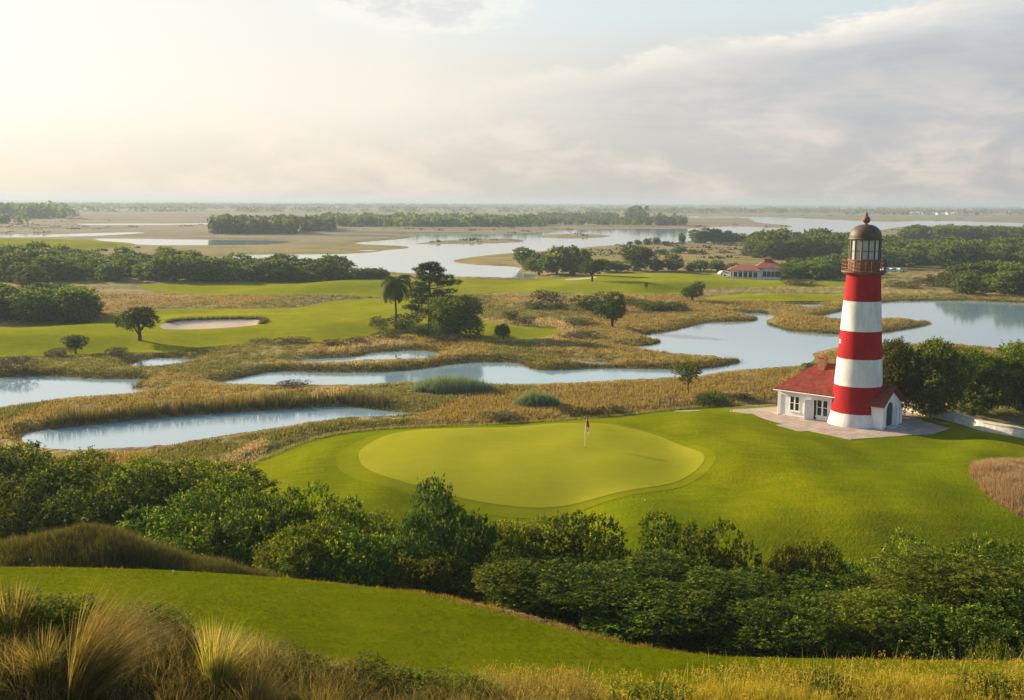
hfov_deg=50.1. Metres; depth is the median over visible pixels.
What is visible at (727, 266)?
broadleaf tree
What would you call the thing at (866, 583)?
shrub
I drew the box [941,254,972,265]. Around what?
wood tree
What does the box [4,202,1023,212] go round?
wood
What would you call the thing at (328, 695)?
grass tuft
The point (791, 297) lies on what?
back fairway
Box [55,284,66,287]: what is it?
wood tree
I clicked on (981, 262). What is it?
wood tree
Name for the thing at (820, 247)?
wood tree
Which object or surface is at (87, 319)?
wood tree
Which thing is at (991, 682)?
leafy weed
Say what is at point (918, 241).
wood tree
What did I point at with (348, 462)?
green collar
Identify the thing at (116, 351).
bush
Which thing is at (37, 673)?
grass tuft
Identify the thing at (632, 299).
bush
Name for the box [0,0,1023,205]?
sky
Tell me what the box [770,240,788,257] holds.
wood tree
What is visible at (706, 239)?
broadleaf tree
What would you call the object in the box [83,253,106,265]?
wood tree
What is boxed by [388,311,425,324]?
bush
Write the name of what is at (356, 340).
bush
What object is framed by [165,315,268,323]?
bunker lip grass
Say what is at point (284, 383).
bush
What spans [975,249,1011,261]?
wood tree
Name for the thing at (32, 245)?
wood tree
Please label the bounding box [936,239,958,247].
wood tree
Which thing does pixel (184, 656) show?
dune grass
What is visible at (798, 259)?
wood tree
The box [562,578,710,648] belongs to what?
shrub
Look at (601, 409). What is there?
bush
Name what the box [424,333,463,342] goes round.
bush
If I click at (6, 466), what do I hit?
shrub
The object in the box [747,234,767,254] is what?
wood tree
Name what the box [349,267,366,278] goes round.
wood tree
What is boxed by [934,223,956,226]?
wood tree
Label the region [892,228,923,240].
wood tree
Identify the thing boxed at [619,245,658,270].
broadleaf tree
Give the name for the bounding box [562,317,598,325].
bush
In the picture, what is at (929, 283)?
bush
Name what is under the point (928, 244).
wood tree
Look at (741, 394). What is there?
bush
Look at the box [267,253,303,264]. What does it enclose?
wood tree
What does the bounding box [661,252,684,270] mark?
broadleaf tree
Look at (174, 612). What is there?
leafy weed
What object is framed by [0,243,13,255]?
wood tree
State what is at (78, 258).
wood tree
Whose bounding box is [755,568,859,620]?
shrub
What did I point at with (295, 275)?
wood tree
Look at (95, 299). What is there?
wood tree
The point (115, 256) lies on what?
wood tree
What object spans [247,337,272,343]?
bush
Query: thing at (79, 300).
wood tree
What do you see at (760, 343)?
water
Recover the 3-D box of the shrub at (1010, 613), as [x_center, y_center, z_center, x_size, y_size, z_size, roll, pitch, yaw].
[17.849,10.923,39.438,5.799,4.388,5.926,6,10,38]
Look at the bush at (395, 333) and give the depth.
193.31 m
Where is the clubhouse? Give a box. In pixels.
[724,256,782,279]
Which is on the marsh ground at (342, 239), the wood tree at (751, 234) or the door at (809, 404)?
the wood tree at (751, 234)
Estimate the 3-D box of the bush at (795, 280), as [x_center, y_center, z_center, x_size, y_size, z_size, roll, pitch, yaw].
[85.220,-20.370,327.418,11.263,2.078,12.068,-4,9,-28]
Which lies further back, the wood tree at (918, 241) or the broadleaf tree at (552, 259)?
the wood tree at (918, 241)
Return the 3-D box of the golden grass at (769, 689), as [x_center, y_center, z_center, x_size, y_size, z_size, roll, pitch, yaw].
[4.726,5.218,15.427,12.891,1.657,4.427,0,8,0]
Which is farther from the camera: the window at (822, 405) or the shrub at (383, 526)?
the window at (822, 405)
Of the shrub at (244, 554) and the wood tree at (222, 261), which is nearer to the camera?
the shrub at (244, 554)
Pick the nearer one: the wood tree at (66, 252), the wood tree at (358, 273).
the wood tree at (358, 273)
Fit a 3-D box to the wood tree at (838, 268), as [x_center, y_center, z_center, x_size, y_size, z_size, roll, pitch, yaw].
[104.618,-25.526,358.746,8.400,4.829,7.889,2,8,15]
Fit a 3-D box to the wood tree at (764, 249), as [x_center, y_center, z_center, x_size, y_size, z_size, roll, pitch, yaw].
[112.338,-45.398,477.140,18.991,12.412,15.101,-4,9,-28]
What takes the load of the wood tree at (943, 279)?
on the marsh ground at (342, 239)
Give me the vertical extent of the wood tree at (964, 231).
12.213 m
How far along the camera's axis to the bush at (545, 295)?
258.45 m
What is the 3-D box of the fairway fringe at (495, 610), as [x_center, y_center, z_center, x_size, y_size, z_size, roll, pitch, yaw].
[-2.689,7.941,32.632,45.983,0.952,3.926,2,8,12]
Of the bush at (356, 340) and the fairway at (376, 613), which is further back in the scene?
the bush at (356, 340)
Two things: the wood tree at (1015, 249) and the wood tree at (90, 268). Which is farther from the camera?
the wood tree at (1015, 249)
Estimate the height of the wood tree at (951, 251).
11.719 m
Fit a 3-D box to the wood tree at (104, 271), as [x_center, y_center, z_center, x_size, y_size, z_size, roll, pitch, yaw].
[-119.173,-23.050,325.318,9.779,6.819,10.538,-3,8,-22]
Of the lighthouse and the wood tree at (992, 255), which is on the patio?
the lighthouse
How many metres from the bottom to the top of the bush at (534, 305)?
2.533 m
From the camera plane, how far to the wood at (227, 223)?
785.20 m
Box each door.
[804,399,813,419]
[886,402,891,425]
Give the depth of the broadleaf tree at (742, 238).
664.48 m
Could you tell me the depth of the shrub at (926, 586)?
42.05 m
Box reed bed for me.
[410,371,495,394]
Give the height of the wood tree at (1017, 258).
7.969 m
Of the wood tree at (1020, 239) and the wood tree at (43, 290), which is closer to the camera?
the wood tree at (43, 290)
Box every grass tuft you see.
[0,573,61,647]
[2,622,80,685]
[61,568,206,699]
[140,678,225,699]
[188,611,263,696]
[230,655,305,699]
[298,681,358,699]
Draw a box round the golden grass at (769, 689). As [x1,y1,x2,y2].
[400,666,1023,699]
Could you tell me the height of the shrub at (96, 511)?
10.460 m
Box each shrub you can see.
[0,439,86,539]
[0,446,56,539]
[0,474,58,540]
[15,461,171,540]
[30,445,118,529]
[72,451,216,532]
[110,456,281,540]
[117,493,242,558]
[164,471,286,545]
[164,507,277,572]
[214,487,319,569]
[249,513,350,582]
[270,479,367,582]
[283,522,416,590]
[312,496,398,584]
[355,531,420,586]
[389,550,479,602]
[442,534,520,604]
[457,550,586,618]
[478,512,573,616]
[515,508,640,617]
[515,554,677,636]
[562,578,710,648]
[565,509,698,579]
[608,548,764,644]
[637,578,787,656]
[642,516,762,607]
[696,565,816,616]
[724,589,874,658]
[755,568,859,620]
[757,536,844,607]
[807,586,946,659]
[812,558,900,590]
[815,570,942,614]
[854,527,944,581]
[867,547,1023,631]
[873,594,1007,659]
[916,532,1010,617]
[923,583,1023,660]
[946,548,1023,638]
[962,634,1023,660]
[979,538,1023,569]
[1000,549,1023,613]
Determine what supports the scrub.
on the marsh ground at (342, 239)
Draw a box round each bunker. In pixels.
[159,319,258,329]
[565,277,595,279]
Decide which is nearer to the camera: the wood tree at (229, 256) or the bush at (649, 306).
the bush at (649, 306)
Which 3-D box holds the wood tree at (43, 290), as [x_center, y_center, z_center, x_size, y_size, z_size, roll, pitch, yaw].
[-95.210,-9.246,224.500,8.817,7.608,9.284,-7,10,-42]
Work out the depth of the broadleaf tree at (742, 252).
503.18 m
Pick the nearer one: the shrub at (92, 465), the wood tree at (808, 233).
the shrub at (92, 465)
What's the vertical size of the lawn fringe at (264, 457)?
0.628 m
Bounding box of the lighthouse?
[827,212,886,428]
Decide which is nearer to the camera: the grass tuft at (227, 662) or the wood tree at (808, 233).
the grass tuft at (227, 662)
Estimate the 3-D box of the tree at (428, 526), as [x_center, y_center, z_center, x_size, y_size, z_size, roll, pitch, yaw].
[-3.121,11.464,48.624,4.788,12.051,5.824,-3,8,-22]
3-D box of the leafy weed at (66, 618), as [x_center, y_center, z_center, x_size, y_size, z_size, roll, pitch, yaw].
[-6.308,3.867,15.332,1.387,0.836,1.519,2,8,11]
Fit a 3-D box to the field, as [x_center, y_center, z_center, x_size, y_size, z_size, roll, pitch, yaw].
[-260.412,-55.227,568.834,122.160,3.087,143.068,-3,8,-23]
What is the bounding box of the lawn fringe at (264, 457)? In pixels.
[230,404,744,472]
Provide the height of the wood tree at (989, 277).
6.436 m
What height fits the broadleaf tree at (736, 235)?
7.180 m
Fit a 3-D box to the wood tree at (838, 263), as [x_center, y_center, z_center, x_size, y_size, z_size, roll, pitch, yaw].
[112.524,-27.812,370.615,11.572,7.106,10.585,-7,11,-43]
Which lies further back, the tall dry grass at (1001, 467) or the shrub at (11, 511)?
the tall dry grass at (1001, 467)
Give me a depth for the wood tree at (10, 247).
359.88 m
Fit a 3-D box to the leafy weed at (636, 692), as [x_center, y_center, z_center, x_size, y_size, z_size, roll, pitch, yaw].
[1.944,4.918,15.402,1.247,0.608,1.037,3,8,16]
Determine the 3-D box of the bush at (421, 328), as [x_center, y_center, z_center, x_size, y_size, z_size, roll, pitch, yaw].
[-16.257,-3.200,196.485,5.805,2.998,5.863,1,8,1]
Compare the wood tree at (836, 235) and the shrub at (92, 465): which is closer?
the shrub at (92, 465)
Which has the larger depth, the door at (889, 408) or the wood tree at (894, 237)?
the wood tree at (894, 237)
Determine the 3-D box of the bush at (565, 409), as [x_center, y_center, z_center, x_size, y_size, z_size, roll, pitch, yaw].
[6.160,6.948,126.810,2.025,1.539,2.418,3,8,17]
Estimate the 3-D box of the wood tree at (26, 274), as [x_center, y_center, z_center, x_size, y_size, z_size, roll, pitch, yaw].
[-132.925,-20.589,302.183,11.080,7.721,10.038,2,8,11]
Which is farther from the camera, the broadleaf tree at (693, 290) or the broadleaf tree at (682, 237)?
the broadleaf tree at (682, 237)
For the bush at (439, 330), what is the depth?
194.09 m
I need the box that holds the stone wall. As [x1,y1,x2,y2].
[902,402,1023,437]
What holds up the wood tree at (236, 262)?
on the marsh ground at (342, 239)
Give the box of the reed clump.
[511,386,561,407]
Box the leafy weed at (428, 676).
[376,662,460,699]
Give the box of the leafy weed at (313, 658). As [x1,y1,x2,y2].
[254,639,336,688]
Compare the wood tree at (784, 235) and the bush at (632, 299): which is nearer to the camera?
the bush at (632, 299)
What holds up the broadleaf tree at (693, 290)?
on the marsh ground at (342, 239)
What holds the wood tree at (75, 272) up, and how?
on the marsh ground at (342, 239)
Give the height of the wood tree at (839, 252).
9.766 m
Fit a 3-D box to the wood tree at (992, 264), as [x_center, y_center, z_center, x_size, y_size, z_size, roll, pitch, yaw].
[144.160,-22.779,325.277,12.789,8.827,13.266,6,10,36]
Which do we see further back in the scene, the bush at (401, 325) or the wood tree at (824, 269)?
the wood tree at (824, 269)
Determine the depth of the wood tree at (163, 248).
400.20 m
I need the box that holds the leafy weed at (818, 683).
[785,667,876,699]
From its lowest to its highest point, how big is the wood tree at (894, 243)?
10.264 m
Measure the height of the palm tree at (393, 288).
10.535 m
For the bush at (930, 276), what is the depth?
343.34 m
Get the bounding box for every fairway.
[0,298,559,356]
[0,567,1023,694]
[141,273,844,296]
[704,293,843,300]
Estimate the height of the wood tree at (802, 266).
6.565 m
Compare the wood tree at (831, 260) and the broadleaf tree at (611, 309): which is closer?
the broadleaf tree at (611, 309)
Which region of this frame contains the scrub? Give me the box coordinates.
[0,215,1021,258]
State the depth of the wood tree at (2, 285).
224.95 m
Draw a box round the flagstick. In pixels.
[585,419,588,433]
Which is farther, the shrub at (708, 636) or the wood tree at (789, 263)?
the wood tree at (789, 263)
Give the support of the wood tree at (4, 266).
on the marsh ground at (342, 239)
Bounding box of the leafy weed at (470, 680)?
[436,668,504,699]
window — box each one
[788,395,799,412]
[815,399,828,417]
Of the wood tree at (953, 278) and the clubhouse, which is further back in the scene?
the clubhouse
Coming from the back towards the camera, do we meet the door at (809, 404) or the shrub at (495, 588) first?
the door at (809, 404)
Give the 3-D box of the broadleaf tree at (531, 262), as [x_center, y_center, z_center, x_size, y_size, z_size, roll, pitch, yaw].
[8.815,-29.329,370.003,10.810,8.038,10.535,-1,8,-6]
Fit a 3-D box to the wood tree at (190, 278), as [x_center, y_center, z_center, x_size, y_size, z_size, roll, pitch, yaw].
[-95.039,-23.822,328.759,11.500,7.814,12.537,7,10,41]
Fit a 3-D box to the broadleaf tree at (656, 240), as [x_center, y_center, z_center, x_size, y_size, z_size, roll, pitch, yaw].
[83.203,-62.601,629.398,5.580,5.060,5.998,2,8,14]
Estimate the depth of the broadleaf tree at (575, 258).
362.58 m
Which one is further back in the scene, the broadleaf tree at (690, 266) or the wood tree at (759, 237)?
the wood tree at (759, 237)
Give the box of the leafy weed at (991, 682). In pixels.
[947,669,1023,699]
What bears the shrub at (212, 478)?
on the marsh ground at (342, 239)
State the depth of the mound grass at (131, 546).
41.49 m
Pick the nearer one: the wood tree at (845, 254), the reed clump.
the reed clump
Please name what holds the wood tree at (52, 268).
on the marsh ground at (342, 239)
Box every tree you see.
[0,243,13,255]
[0,253,34,281]
[0,271,7,281]
[0,282,11,312]
[0,286,24,320]
[1,244,29,256]
[5,289,57,322]
[6,262,49,286]
[14,246,59,278]
[19,282,58,290]
[25,240,57,253]
[31,287,57,296]
[32,253,70,279]
[39,248,60,256]
[47,286,94,322]
[48,256,75,277]
[50,243,72,254]
[50,293,98,321]
[55,248,88,255]
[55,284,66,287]
[57,263,89,280]
[60,288,90,319]
[60,334,89,353]
[61,283,105,317]
[66,304,95,322]
[69,253,103,274]
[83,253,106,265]
[84,250,103,255]
[84,257,110,277]
[93,261,127,281]
[105,253,133,267]
[106,246,136,261]
[111,258,141,276]
[112,305,160,340]
[131,262,160,280]
[136,254,157,267]
[142,255,182,280]
[154,246,175,253]
[155,248,184,257]
[156,254,201,279]
[175,259,211,280]
[182,249,201,257]
[183,256,222,280]
[202,256,237,280]
[212,264,244,281]
[225,252,253,265]
[231,260,249,275]
[234,259,262,278]
[239,261,275,281]
[253,257,292,281]
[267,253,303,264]
[275,261,299,275]
[283,266,307,281]
[288,260,309,276]
[297,257,317,270]
[300,257,342,281]
[316,253,357,265]
[326,266,355,280]
[336,260,358,269]
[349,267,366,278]
[359,268,379,278]
[370,267,390,278]
[380,274,415,328]
[382,472,499,596]
[402,261,461,325]
[422,294,485,337]
[494,323,510,339]
[512,246,538,266]
[522,251,547,274]
[535,245,572,273]
[557,245,591,275]
[576,258,606,281]
[592,291,627,326]
[594,258,613,271]
[606,260,628,271]
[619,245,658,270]
[633,240,642,244]
[643,238,652,244]
[649,260,664,270]
[652,237,660,244]
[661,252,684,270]
[668,359,702,392]
[678,232,685,244]
[680,281,705,300]
[684,262,696,270]
[687,229,704,242]
[693,259,708,270]
[695,234,710,242]
[700,227,713,241]
[707,237,719,242]
[707,259,725,271]
[709,227,723,241]
[721,230,733,242]
[724,262,738,271]
[728,232,740,242]
[739,233,746,241]
[740,247,748,255]
[742,239,768,257]
[745,232,758,240]
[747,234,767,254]
[752,233,786,257]
[753,228,781,240]
[770,231,792,240]
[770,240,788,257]
[772,228,799,235]
[776,266,803,278]
[778,257,801,263]
[779,260,798,266]
[785,235,816,258]
[787,258,807,262]
[789,261,817,278]
[798,230,813,236]
[801,233,838,256]
[807,260,838,279]
[809,256,841,268]
[811,228,838,233]
[825,253,847,265]
[829,232,843,240]
[831,265,843,277]
[836,258,847,275]
[837,234,848,241]
[837,243,848,254]
[840,247,885,259]
[880,246,905,267]
[882,234,899,241]
[882,237,904,246]
[882,335,927,415]
[887,240,911,250]
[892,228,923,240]
[893,248,924,266]
[902,242,936,264]
[903,224,939,239]
[904,243,937,259]
[904,336,977,416]
[908,238,931,243]
[926,225,963,237]
[927,241,974,268]
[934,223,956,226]
[935,264,964,287]
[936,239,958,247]
[938,344,978,359]
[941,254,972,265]
[945,345,1023,415]
[947,272,991,294]
[948,269,985,289]
[956,225,979,240]
[956,238,987,257]
[957,261,991,274]
[958,241,983,263]
[969,225,1009,240]
[970,261,993,272]
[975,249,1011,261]
[977,250,1004,266]
[979,273,1005,291]
[983,243,1012,260]
[983,265,1023,294]
[984,259,1009,271]
[988,236,1004,243]
[992,261,1022,277]
[993,237,1022,248]
[993,338,1023,415]
[996,242,1023,262]
[1005,226,1023,239]
[1009,266,1023,293]
[1010,236,1023,245]
[1011,249,1023,262]
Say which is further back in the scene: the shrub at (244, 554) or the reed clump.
the reed clump
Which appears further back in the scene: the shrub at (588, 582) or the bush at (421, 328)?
the bush at (421, 328)
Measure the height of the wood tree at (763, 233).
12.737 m
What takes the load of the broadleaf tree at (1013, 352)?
on the marsh ground at (342, 239)
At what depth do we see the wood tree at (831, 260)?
362.89 m
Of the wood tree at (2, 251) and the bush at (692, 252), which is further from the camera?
the bush at (692, 252)
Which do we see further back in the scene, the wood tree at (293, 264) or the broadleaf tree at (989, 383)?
the wood tree at (293, 264)
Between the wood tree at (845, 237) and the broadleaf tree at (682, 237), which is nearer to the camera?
the wood tree at (845, 237)
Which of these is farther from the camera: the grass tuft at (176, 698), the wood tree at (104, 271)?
the wood tree at (104, 271)
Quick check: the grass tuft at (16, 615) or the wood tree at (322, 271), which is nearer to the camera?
the grass tuft at (16, 615)
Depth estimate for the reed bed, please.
139.34 m
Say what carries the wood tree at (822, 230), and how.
on the marsh ground at (342, 239)
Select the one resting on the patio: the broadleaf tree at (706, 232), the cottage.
the cottage
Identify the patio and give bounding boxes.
[730,406,948,439]
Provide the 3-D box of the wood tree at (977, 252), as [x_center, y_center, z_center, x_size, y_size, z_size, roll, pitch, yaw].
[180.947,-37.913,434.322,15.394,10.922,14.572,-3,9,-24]
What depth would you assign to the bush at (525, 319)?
216.79 m
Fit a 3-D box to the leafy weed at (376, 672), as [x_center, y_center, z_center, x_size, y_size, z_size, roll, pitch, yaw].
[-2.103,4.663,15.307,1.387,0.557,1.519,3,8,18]
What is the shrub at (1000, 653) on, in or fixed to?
on the marsh ground at (342, 239)
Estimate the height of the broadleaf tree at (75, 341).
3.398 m
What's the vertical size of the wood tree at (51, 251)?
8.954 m
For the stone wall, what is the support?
on the lawn at (765, 484)
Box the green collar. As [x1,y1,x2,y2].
[336,422,716,518]
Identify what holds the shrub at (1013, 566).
on the marsh ground at (342, 239)
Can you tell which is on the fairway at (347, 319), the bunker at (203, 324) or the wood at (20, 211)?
the bunker at (203, 324)
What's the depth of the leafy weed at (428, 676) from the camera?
15.35 m
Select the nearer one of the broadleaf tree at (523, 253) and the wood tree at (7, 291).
the wood tree at (7, 291)
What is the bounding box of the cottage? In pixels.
[773,354,906,429]
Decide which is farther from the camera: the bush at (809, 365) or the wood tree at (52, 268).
the wood tree at (52, 268)
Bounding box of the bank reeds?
[0,296,1023,429]
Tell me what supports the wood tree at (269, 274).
on the marsh ground at (342, 239)
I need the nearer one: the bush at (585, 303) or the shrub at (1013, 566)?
the shrub at (1013, 566)
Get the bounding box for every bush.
[0,355,39,368]
[40,347,76,357]
[103,347,128,356]
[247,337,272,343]
[271,379,312,388]
[272,335,312,344]
[321,338,346,346]
[344,335,373,343]
[368,329,404,338]
[369,316,392,329]
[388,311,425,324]
[392,319,415,332]
[405,324,432,337]
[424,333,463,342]
[426,319,456,337]
[477,409,520,422]
[500,310,519,320]
[511,316,536,325]
[522,301,553,309]
[528,289,566,304]
[549,302,568,309]
[555,330,606,338]
[556,403,573,414]
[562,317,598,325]
[566,291,611,310]
[574,406,587,413]
[586,406,606,414]
[606,403,624,413]
[623,296,651,305]
[631,300,674,311]
[654,249,667,253]
[659,301,689,309]
[669,246,686,252]
[687,249,697,253]
[690,391,733,407]
[733,392,754,401]
[780,278,820,285]
[801,362,815,370]
[881,279,920,287]
[908,276,939,286]
[925,274,938,280]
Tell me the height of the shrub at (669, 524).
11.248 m
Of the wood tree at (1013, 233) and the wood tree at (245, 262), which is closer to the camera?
the wood tree at (245, 262)
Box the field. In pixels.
[0,238,134,250]
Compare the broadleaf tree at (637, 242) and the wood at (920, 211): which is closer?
the broadleaf tree at (637, 242)
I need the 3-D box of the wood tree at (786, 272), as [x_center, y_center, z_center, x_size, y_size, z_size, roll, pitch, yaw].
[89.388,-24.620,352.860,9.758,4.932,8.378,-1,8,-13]
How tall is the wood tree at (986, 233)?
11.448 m
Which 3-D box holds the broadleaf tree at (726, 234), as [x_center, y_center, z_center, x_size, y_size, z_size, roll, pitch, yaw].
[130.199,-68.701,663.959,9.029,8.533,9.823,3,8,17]
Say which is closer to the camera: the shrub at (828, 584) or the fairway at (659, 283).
the shrub at (828, 584)
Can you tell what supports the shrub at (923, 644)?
on the marsh ground at (342, 239)
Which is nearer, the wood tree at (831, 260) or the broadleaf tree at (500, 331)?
the broadleaf tree at (500, 331)
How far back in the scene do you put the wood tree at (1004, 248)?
432.99 m
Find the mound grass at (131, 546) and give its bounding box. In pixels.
[0,521,292,578]
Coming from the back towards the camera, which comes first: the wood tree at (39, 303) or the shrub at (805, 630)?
the wood tree at (39, 303)
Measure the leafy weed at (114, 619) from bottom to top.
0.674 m
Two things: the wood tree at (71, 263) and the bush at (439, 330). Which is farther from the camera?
the wood tree at (71, 263)
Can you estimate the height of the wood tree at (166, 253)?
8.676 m
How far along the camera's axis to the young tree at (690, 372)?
139.56 m
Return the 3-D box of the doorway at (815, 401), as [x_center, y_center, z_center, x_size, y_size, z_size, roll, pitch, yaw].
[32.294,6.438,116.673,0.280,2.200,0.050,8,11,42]
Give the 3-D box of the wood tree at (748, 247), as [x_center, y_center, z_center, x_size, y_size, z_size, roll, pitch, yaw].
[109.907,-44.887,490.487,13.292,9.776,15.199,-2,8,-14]
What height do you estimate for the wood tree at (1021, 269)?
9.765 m
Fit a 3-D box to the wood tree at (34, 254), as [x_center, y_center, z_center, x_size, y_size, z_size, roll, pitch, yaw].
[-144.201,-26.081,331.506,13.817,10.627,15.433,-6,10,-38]
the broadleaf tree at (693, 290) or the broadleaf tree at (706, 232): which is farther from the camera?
the broadleaf tree at (706, 232)
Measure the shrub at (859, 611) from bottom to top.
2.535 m
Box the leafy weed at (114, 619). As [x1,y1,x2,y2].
[77,605,151,632]
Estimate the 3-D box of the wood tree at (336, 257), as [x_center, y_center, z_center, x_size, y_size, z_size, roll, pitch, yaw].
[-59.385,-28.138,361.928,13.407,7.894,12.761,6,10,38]
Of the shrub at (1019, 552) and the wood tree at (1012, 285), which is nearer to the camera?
the shrub at (1019, 552)
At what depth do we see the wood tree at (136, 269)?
328.69 m
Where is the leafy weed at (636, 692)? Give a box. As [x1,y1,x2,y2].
[606,677,696,699]
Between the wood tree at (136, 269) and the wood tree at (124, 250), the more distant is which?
the wood tree at (124, 250)
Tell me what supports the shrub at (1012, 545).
on the marsh ground at (342, 239)
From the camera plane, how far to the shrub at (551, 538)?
48.60 m
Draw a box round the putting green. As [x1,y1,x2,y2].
[358,423,704,507]
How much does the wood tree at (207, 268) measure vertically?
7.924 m
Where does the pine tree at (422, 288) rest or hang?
on the fairway at (347, 319)
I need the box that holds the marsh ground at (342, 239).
[0,199,1023,699]
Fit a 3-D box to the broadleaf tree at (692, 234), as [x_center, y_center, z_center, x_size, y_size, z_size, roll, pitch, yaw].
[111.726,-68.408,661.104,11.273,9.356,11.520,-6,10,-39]
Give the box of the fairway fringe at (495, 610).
[10,565,1021,664]
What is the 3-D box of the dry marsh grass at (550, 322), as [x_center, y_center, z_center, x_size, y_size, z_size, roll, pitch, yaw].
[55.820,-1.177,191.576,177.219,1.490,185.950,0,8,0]
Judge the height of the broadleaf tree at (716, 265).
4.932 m
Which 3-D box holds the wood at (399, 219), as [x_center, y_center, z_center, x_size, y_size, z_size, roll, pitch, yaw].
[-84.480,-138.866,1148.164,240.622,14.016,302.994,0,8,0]
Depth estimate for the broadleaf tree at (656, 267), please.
388.48 m
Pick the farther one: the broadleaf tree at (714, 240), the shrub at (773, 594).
the broadleaf tree at (714, 240)
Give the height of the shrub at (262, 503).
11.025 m
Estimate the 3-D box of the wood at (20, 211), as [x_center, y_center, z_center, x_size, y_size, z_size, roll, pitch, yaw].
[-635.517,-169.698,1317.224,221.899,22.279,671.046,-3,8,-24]
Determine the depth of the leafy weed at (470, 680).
15.17 m
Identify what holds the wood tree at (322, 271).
on the marsh ground at (342, 239)
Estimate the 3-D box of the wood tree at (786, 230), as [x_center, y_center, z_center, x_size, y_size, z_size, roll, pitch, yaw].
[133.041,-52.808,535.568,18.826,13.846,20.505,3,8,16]
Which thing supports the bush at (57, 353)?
on the marsh ground at (342, 239)
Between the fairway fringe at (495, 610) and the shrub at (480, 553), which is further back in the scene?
the shrub at (480, 553)
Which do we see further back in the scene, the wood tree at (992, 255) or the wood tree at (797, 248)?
the wood tree at (797, 248)
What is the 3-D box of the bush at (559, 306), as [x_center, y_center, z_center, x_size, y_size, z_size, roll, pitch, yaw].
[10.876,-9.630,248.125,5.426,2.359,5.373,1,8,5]
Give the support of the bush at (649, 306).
on the marsh ground at (342, 239)
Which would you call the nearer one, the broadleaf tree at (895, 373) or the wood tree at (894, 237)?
the broadleaf tree at (895, 373)
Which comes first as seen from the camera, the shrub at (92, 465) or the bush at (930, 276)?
the shrub at (92, 465)
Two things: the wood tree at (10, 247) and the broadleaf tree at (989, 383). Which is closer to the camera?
the broadleaf tree at (989, 383)
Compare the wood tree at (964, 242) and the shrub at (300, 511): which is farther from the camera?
the wood tree at (964, 242)
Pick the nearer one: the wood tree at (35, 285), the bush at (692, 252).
the wood tree at (35, 285)
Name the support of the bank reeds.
on the marsh ground at (342, 239)
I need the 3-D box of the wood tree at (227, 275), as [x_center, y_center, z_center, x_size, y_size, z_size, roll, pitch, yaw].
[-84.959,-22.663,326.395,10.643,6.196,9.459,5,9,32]
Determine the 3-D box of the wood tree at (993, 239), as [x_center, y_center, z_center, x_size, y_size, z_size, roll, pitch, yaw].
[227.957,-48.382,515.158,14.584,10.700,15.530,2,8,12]
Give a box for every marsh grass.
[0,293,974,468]
[213,296,575,469]
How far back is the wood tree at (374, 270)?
342.20 m
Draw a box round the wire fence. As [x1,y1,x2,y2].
[659,391,776,407]
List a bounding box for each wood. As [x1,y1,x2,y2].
[0,200,78,223]
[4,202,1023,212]
[207,213,336,233]
[324,211,543,226]
[537,205,687,225]
[841,208,1022,214]
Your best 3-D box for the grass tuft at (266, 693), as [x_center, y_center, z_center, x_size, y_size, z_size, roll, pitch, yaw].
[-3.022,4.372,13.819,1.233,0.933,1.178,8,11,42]
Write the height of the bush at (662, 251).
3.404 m
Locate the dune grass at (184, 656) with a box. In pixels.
[0,605,619,699]
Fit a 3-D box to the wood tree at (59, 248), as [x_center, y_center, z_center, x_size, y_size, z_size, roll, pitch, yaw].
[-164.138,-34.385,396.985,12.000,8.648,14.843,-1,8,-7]
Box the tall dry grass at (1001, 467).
[967,456,1023,516]
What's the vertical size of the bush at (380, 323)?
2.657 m
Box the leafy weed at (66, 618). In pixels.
[13,590,108,648]
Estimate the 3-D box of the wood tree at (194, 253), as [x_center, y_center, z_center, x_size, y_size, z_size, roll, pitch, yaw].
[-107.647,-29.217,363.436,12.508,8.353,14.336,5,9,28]
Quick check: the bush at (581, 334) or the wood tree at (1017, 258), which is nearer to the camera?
the bush at (581, 334)
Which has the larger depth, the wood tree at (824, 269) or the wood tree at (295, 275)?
the wood tree at (824, 269)
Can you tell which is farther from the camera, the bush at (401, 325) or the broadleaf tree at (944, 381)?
the bush at (401, 325)
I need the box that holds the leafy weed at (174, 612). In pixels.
[105,597,199,649]
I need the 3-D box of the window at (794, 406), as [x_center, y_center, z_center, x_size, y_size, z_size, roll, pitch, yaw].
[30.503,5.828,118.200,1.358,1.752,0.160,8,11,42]
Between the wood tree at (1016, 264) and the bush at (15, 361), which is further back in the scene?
the wood tree at (1016, 264)
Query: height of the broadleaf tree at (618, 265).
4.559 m
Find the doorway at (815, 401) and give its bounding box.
[813,400,816,418]
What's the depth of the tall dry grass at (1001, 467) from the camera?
87.14 m
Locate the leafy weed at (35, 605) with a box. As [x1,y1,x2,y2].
[0,585,85,653]
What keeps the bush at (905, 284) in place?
on the marsh ground at (342, 239)
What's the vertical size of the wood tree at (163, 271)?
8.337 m
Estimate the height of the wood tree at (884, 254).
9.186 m
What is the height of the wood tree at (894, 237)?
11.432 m
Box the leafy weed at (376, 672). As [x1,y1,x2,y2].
[321,649,414,699]
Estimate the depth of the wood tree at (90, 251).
388.27 m
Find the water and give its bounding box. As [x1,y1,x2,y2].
[0,199,1023,449]
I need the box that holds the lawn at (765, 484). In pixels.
[192,404,1023,584]

